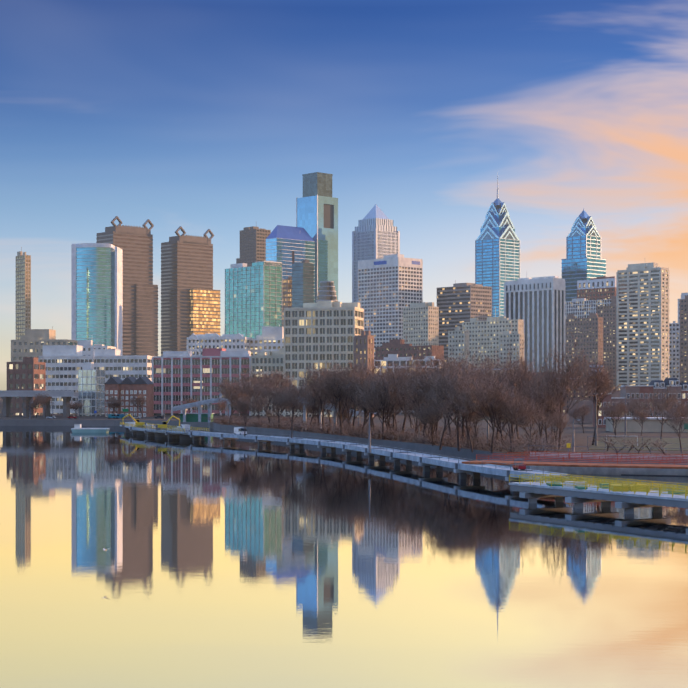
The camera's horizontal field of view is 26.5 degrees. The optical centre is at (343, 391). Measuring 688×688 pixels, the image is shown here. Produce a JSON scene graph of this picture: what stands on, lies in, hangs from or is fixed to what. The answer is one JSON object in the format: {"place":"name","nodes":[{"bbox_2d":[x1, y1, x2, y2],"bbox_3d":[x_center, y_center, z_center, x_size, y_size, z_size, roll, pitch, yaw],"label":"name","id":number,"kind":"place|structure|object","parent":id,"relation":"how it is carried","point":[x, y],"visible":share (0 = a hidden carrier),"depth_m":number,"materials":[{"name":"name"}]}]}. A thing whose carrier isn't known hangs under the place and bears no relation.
{"place":"outdoors","nodes":[
{"label":"outdoors","id":0,"kind":"place"},
{"bbox_2d":[0,426,687,687],"bbox_3d":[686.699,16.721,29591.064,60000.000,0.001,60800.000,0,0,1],"label":"river water","id":1,"kind":"structure","parent":0,"point":[241,563],"depth_m":133.89,"materials":[{"name":"liquid"}]},
{"bbox_2d":[71,424,109,432],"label":"barge","id":2,"kind":"object","parent":1,"relation":"on","point":[77,428],"visible":0.96,"depth_m":598.68,"materials":[{"name":"metal"}]},
{"bbox_2d":[120,422,206,439],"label":"barge","id":3,"kind":"object","parent":1,"relation":"on","point":[178,429],"visible":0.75,"depth_m":535.91,"materials":[{"name":"metal"}]},
{"bbox_2d":[129,425,568,482],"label":"boardwalk","id":4,"kind":"structure","parent":1,"relation":"in","point":[427,461],"depth_m":336.93,"materials":[{"name":"concrete"}]},
{"bbox_2d":[122,414,145,426],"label":"excavator","id":5,"kind":"object","parent":4,"relation":"on","point":[138,423],"visible":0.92,"depth_m":565.67,"materials":[{"name":"metal"}]},
{"bbox_2d":[155,416,179,429],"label":"excavator","id":6,"kind":"object","parent":4,"relation":"on","point":[163,426],"visible":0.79,"depth_m":527.87,"materials":[{"name":"metal"}]},
{"bbox_2d":[181,424,189,430],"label":"white truck","id":7,"kind":"object","parent":4,"relation":"on","point":[185,426],"visible":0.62,"depth_m":508.24,"materials":[{"name":"paint"}]},
{"bbox_2d":[234,427,246,434],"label":"white van","id":8,"kind":"object","parent":4,"relation":"on","point":[236,429],"visible":0.79,"depth_m":466.47,"materials":[{"name":"paint"}]},
{"bbox_2d":[368,413,375,452],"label":"street lamp","id":9,"kind":"object","parent":4,"relation":"on","point":[369,446],"depth_m":328.84,"materials":[{"name":"metal"}]},
{"bbox_2d":[513,459,525,469],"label":"utility cart","id":10,"kind":"object","parent":4,"relation":"on","point":[516,466],"visible":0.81,"depth_m":255.16,"materials":[{"name":"paint"}]},
{"bbox_2d":[509,473,687,515],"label":"pier","id":11,"kind":"structure","parent":1,"relation":"on","point":[628,497],"depth_m":205.80,"materials":[{"name":"concrete"}]},
{"bbox_2d":[0,397,687,475],"bbox_3d":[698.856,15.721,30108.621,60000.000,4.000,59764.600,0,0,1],"label":"riverbank","id":12,"kind":"structure","parent":0,"point":[61,420],"depth_m":506.42,"materials":[{"name":"soil"}]},
{"bbox_2d":[16,247,30,339],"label":"skyscraper","id":13,"kind":"structure","parent":12,"relation":"on","point":[23,292],"depth_m":1409.96,"materials":[{"name":"brown concrete"}]},
{"bbox_2d":[7,357,45,414],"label":"brown block","id":14,"kind":"structure","parent":12,"relation":"on","point":[28,373],"depth_m":854.68,"materials":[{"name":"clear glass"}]},
{"bbox_2d":[0,390,78,416],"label":"bridge road","id":15,"kind":"structure","parent":12,"relation":"on","point":[6,396],"depth_m":796.79,"materials":[{"name":"concrete"}]},
{"bbox_2d":[11,326,76,361],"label":"tan block","id":16,"kind":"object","parent":12,"relation":"on","point":[30,342],"visible":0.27,"depth_m":1108.82,"materials":[{"name":"beige concrete"}]},
{"bbox_2d":[78,348,104,415],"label":"glass building","id":17,"kind":"structure","parent":12,"relation":"on","point":[91,385],"depth_m":823.88,"materials":[{"name":"glass"}]},
{"bbox_2d":[39,345,151,413],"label":"white block","id":18,"kind":"structure","parent":12,"relation":"on","point":[64,363],"depth_m":908.10,"materials":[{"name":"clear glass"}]},
{"bbox_2d":[77,340,115,355],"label":"building","id":19,"kind":"structure","parent":12,"relation":"on","point":[88,346],"depth_m":1005.16,"materials":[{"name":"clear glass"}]},
{"bbox_2d":[71,243,122,354],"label":"skyscraper","id":20,"kind":"structure","parent":12,"relation":"on","point":[96,293],"depth_m":1502.62,"materials":[{"name":"teal glass"}]},
{"bbox_2d":[108,414,115,418],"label":"car","id":21,"kind":"object","parent":12,"relation":"on","point":[111,416],"visible":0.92,"depth_m":746.03,"materials":[{"name":"paint"}]},
{"bbox_2d":[116,414,124,417],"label":"car","id":22,"kind":"object","parent":12,"relation":"on","point":[120,415],"visible":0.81,"depth_m":745.94,"materials":[{"name":"paint"}]},
{"bbox_2d":[96,216,157,355],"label":"skyscraper","id":23,"kind":"structure","parent":12,"relation":"on","point":[140,308],"depth_m":1728.26,"materials":[{"name":"stone"}]},
{"bbox_2d":[105,376,153,416],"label":"brick houses","id":24,"kind":"structure","parent":12,"relation":"on","point":[126,388],"depth_m":802.28,"materials":[{"name":"red brick"}]},
{"bbox_2d":[161,226,220,355],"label":"skyscraper","id":25,"kind":"structure","parent":12,"relation":"on","point":[190,301],"depth_m":1767.97,"materials":[{"name":"granite"},{"name":"glass"}]},
{"bbox_2d":[152,348,250,415],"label":"loft","id":26,"kind":"structure","parent":12,"relation":"on","point":[177,376],"depth_m":846.00,"materials":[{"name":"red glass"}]},
{"bbox_2d":[173,394,230,421],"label":"footbridge","id":27,"kind":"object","parent":12,"relation":"on","point":[199,416],"visible":0.73,"depth_m":660.28,"materials":[{"name":"concrete"}]},
{"bbox_2d":[187,326,251,355],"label":"white block","id":28,"kind":"structure","parent":12,"relation":"on","point":[196,343],"depth_m":954.28,"materials":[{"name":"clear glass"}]},
{"bbox_2d":[225,261,281,338],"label":"high-rise building","id":29,"kind":"structure","parent":12,"relation":"on","point":[253,299],"depth_m":1313.82,"materials":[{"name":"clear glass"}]},
{"bbox_2d":[236,226,270,266],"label":"building","id":30,"kind":"structure","parent":12,"relation":"on","point":[252,244],"depth_m":2011.64,"materials":[{"name":"brown concrete"}]},
{"bbox_2d":[249,324,283,354],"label":"white block","id":31,"kind":"structure","parent":12,"relation":"on","point":[270,339],"depth_m":963.05,"materials":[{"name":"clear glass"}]},
{"bbox_2d":[251,348,283,415],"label":"building","id":32,"kind":"structure","parent":12,"relation":"on","point":[270,360],"depth_m":831.48,"materials":[{"name":"grey concrete"}]},
{"bbox_2d":[282,270,291,326],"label":"high-rise building","id":33,"kind":"structure","parent":12,"relation":"on","point":[286,293],"depth_m":1483.54,"materials":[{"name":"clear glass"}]},
{"bbox_2d":[266,225,314,302],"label":"skyscraper","id":34,"kind":"structure","parent":12,"relation":"on","point":[287,246],"depth_m":1918.79,"materials":[{"name":"blue glass"}]},
{"bbox_2d":[292,260,313,306],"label":"high-rise building","id":35,"kind":"structure","parent":12,"relation":"on","point":[302,282],"depth_m":1456.33,"materials":[{"name":"glass"}]},
{"bbox_2d":[296,172,337,302],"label":"skyscraper","id":36,"kind":"structure","parent":12,"relation":"on","point":[317,211],"depth_m":1964.14,"materials":[{"name":"blue glass"}]},
{"bbox_2d":[298,396,358,429],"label":"building","id":37,"kind":"structure","parent":12,"relation":"on","point":[320,416],"depth_m":520.38,"materials":[{"name":"concrete"}]},
{"bbox_2d":[284,301,373,416],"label":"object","id":38,"kind":"structure","parent":12,"relation":"on","point":[321,333],"depth_m":803.43,"materials":[{"name":"beige concrete"}]},
{"bbox_2d":[316,281,337,302],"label":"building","id":39,"kind":"structure","parent":38,"relation":"on","point":[326,291],"depth_m":1606.34,"materials":[{"name":"concrete"}]},
{"bbox_2d":[22,332,687,454],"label":"riverside trees","id":40,"kind":"object","parent":12,"relation":"on","point":[513,397],"visible":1,"depth_m":395.77,"materials":[{"name":"brown plant"}]},
{"bbox_2d":[352,204,399,302],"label":"skyscraper","id":41,"kind":"structure","parent":12,"relation":"on","point":[375,234],"depth_m":1917.74,"materials":[{"name":"grey glass"}]},
{"bbox_2d":[358,254,422,359],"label":"office building","id":42,"kind":"structure","parent":12,"relation":"on","point":[390,287],"depth_m":1513.71,"materials":[{"name":"white concrete"}]},
{"bbox_2d":[374,354,441,413],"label":"white block","id":43,"kind":"structure","parent":12,"relation":"on","point":[392,358],"depth_m":910.73,"materials":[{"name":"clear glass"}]},
{"bbox_2d":[375,339,443,366],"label":"brick block","id":44,"kind":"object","parent":12,"relation":"on","point":[400,347],"visible":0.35,"depth_m":1016.66,"materials":[{"name":"brown brick"}]},
{"bbox_2d":[403,302,438,345],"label":"cream block","id":45,"kind":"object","parent":12,"relation":"on","point":[421,321],"visible":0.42,"depth_m":1355.57,"materials":[{"name":"beige concrete"}]},
{"bbox_2d":[448,326,468,370],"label":"cream block","id":46,"kind":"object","parent":12,"relation":"on","point":[458,339],"visible":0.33,"depth_m":1192.12,"materials":[{"name":"beige concrete"}]},
{"bbox_2d":[437,280,491,365],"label":"banded tower","id":47,"kind":"structure","parent":12,"relation":"on","point":[458,304],"depth_m":1512.45,"materials":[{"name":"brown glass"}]},
{"bbox_2d":[456,361,513,419],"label":"low white roof","id":48,"kind":"structure","parent":12,"relation":"on","point":[482,379],"depth_m":704.83,"materials":[{"name":"beige concrete"}]},
{"bbox_2d":[462,307,523,367],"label":"cream block","id":49,"kind":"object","parent":12,"relation":"on","point":[484,335],"visible":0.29,"depth_m":1219.28,"materials":[{"name":"beige concrete"}]},
{"bbox_2d":[475,175,519,316],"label":"skyscraper","id":50,"kind":"structure","parent":12,"relation":"on","point":[497,253],"depth_m":1858.47,"materials":[{"name":"blue glass"}]},
{"bbox_2d":[499,319,523,371],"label":"cream block","id":51,"kind":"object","parent":12,"relation":"on","point":[506,338],"visible":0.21,"depth_m":1172.77,"materials":[{"name":"beige concrete"}]},
{"bbox_2d":[504,276,564,373],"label":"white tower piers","id":52,"kind":"structure","parent":12,"relation":"on","point":[536,305],"depth_m":1305.98,"materials":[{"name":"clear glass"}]},
{"bbox_2d":[527,372,605,413],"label":"block","id":53,"kind":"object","parent":12,"relation":"on","point":[576,398],"visible":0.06,"depth_m":898.67,"materials":[{"name":"grey concrete"}]},
{"bbox_2d":[462,445,687,475],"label":"path","id":54,"kind":"structure","parent":12,"relation":"on","point":[623,466],"depth_m":289.43,"materials":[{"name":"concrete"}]},
{"bbox_2d":[476,451,687,464],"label":"red yard railings","id":55,"kind":"object","parent":54,"relation":"on","point":[612,458],"visible":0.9,"depth_m":280.34,"materials":[{"name":"red metal"}]},
{"bbox_2d":[572,419,578,451],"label":"park lamp","id":56,"kind":"object","parent":12,"relation":"on","point":[573,435],"visible":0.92,"depth_m":327.79,"materials":[{"name":"metal"}]},
{"bbox_2d":[561,209,605,301],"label":"skyscraper","id":57,"kind":"structure","parent":12,"relation":"on","point":[583,260],"depth_m":1802.57,"materials":[{"name":"blue glass"}]},
{"bbox_2d":[565,313,602,378],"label":"brick block","id":58,"kind":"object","parent":12,"relation":"on","point":[587,332],"visible":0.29,"depth_m":1424.99,"materials":[{"name":"brown brick"}]},
{"bbox_2d":[565,298,610,318],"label":"pale block","id":59,"kind":"structure","parent":12,"relation":"on","point":[580,308],"depth_m":1570.37,"materials":[{"name":"grey concrete"}]},
{"bbox_2d":[569,390,619,422],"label":"block row","id":60,"kind":"object","parent":12,"relation":"on","point":[588,419],"visible":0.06,"depth_m":641.20,"materials":[{"name":"brown brick"}]},
{"bbox_2d":[589,365,602,445],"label":"pole","id":61,"kind":"object","parent":12,"relation":"on","point":[596,407],"depth_m":369.47,"materials":[{"name":"metal"}]},
{"bbox_2d":[577,276,615,300],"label":"building","id":62,"kind":"structure","parent":12,"relation":"on","point":[601,288],"depth_m":1609.25,"materials":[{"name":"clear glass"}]},
{"bbox_2d":[596,296,615,389],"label":"brick block","id":63,"kind":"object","parent":12,"relation":"on","point":[607,314],"visible":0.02,"depth_m":1469.14,"materials":[{"name":"brown brick"}]},
{"bbox_2d":[625,395,629,434],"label":"street lamp","id":64,"kind":"object","parent":12,"relation":"on","point":[625,414],"depth_m":466.85,"materials":[{"name":"metal"}]},
{"bbox_2d":[587,417,687,450],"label":"wall","id":65,"kind":"structure","parent":12,"relation":"on","point":[651,424],"depth_m":496.19,"materials":[{"name":"brown"}]},
{"bbox_2d":[593,378,687,427],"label":"house row","id":66,"kind":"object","parent":12,"relation":"on","point":[653,386],"visible":0.23,"depth_m":557.30,"materials":[{"name":"brick"}]},
{"bbox_2d":[616,262,668,389],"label":"tower tan apts","id":67,"kind":"structure","parent":12,"relation":"on","point":[642,323],"depth_m":1306.84,"materials":[{"name":"beige concrete"}]},
{"bbox_2d":[669,320,679,381],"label":"building","id":68,"kind":"structure","parent":12,"relation":"on","point":[674,349],"depth_m":1481.51,"materials":[{"name":"grey concrete"}]},
{"bbox_2d":[678,293,687,319],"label":"building","id":69,"kind":"structure","parent":12,"relation":"on","point":[683,295],"depth_m":1499.71,"materials":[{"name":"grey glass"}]},
{"bbox_2d":[680,295,687,381],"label":"brown block","id":70,"kind":"structure","parent":12,"relation":"on","point":[683,340],"depth_m":1407.12,"materials":[{"name":"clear glass"}]},
{"bbox_2d":[0,0,687,389],"label":"sky","id":71,"kind":"structure","parent":0,"point":[197,116],"materials":[{"name":"blue"}]}
]}

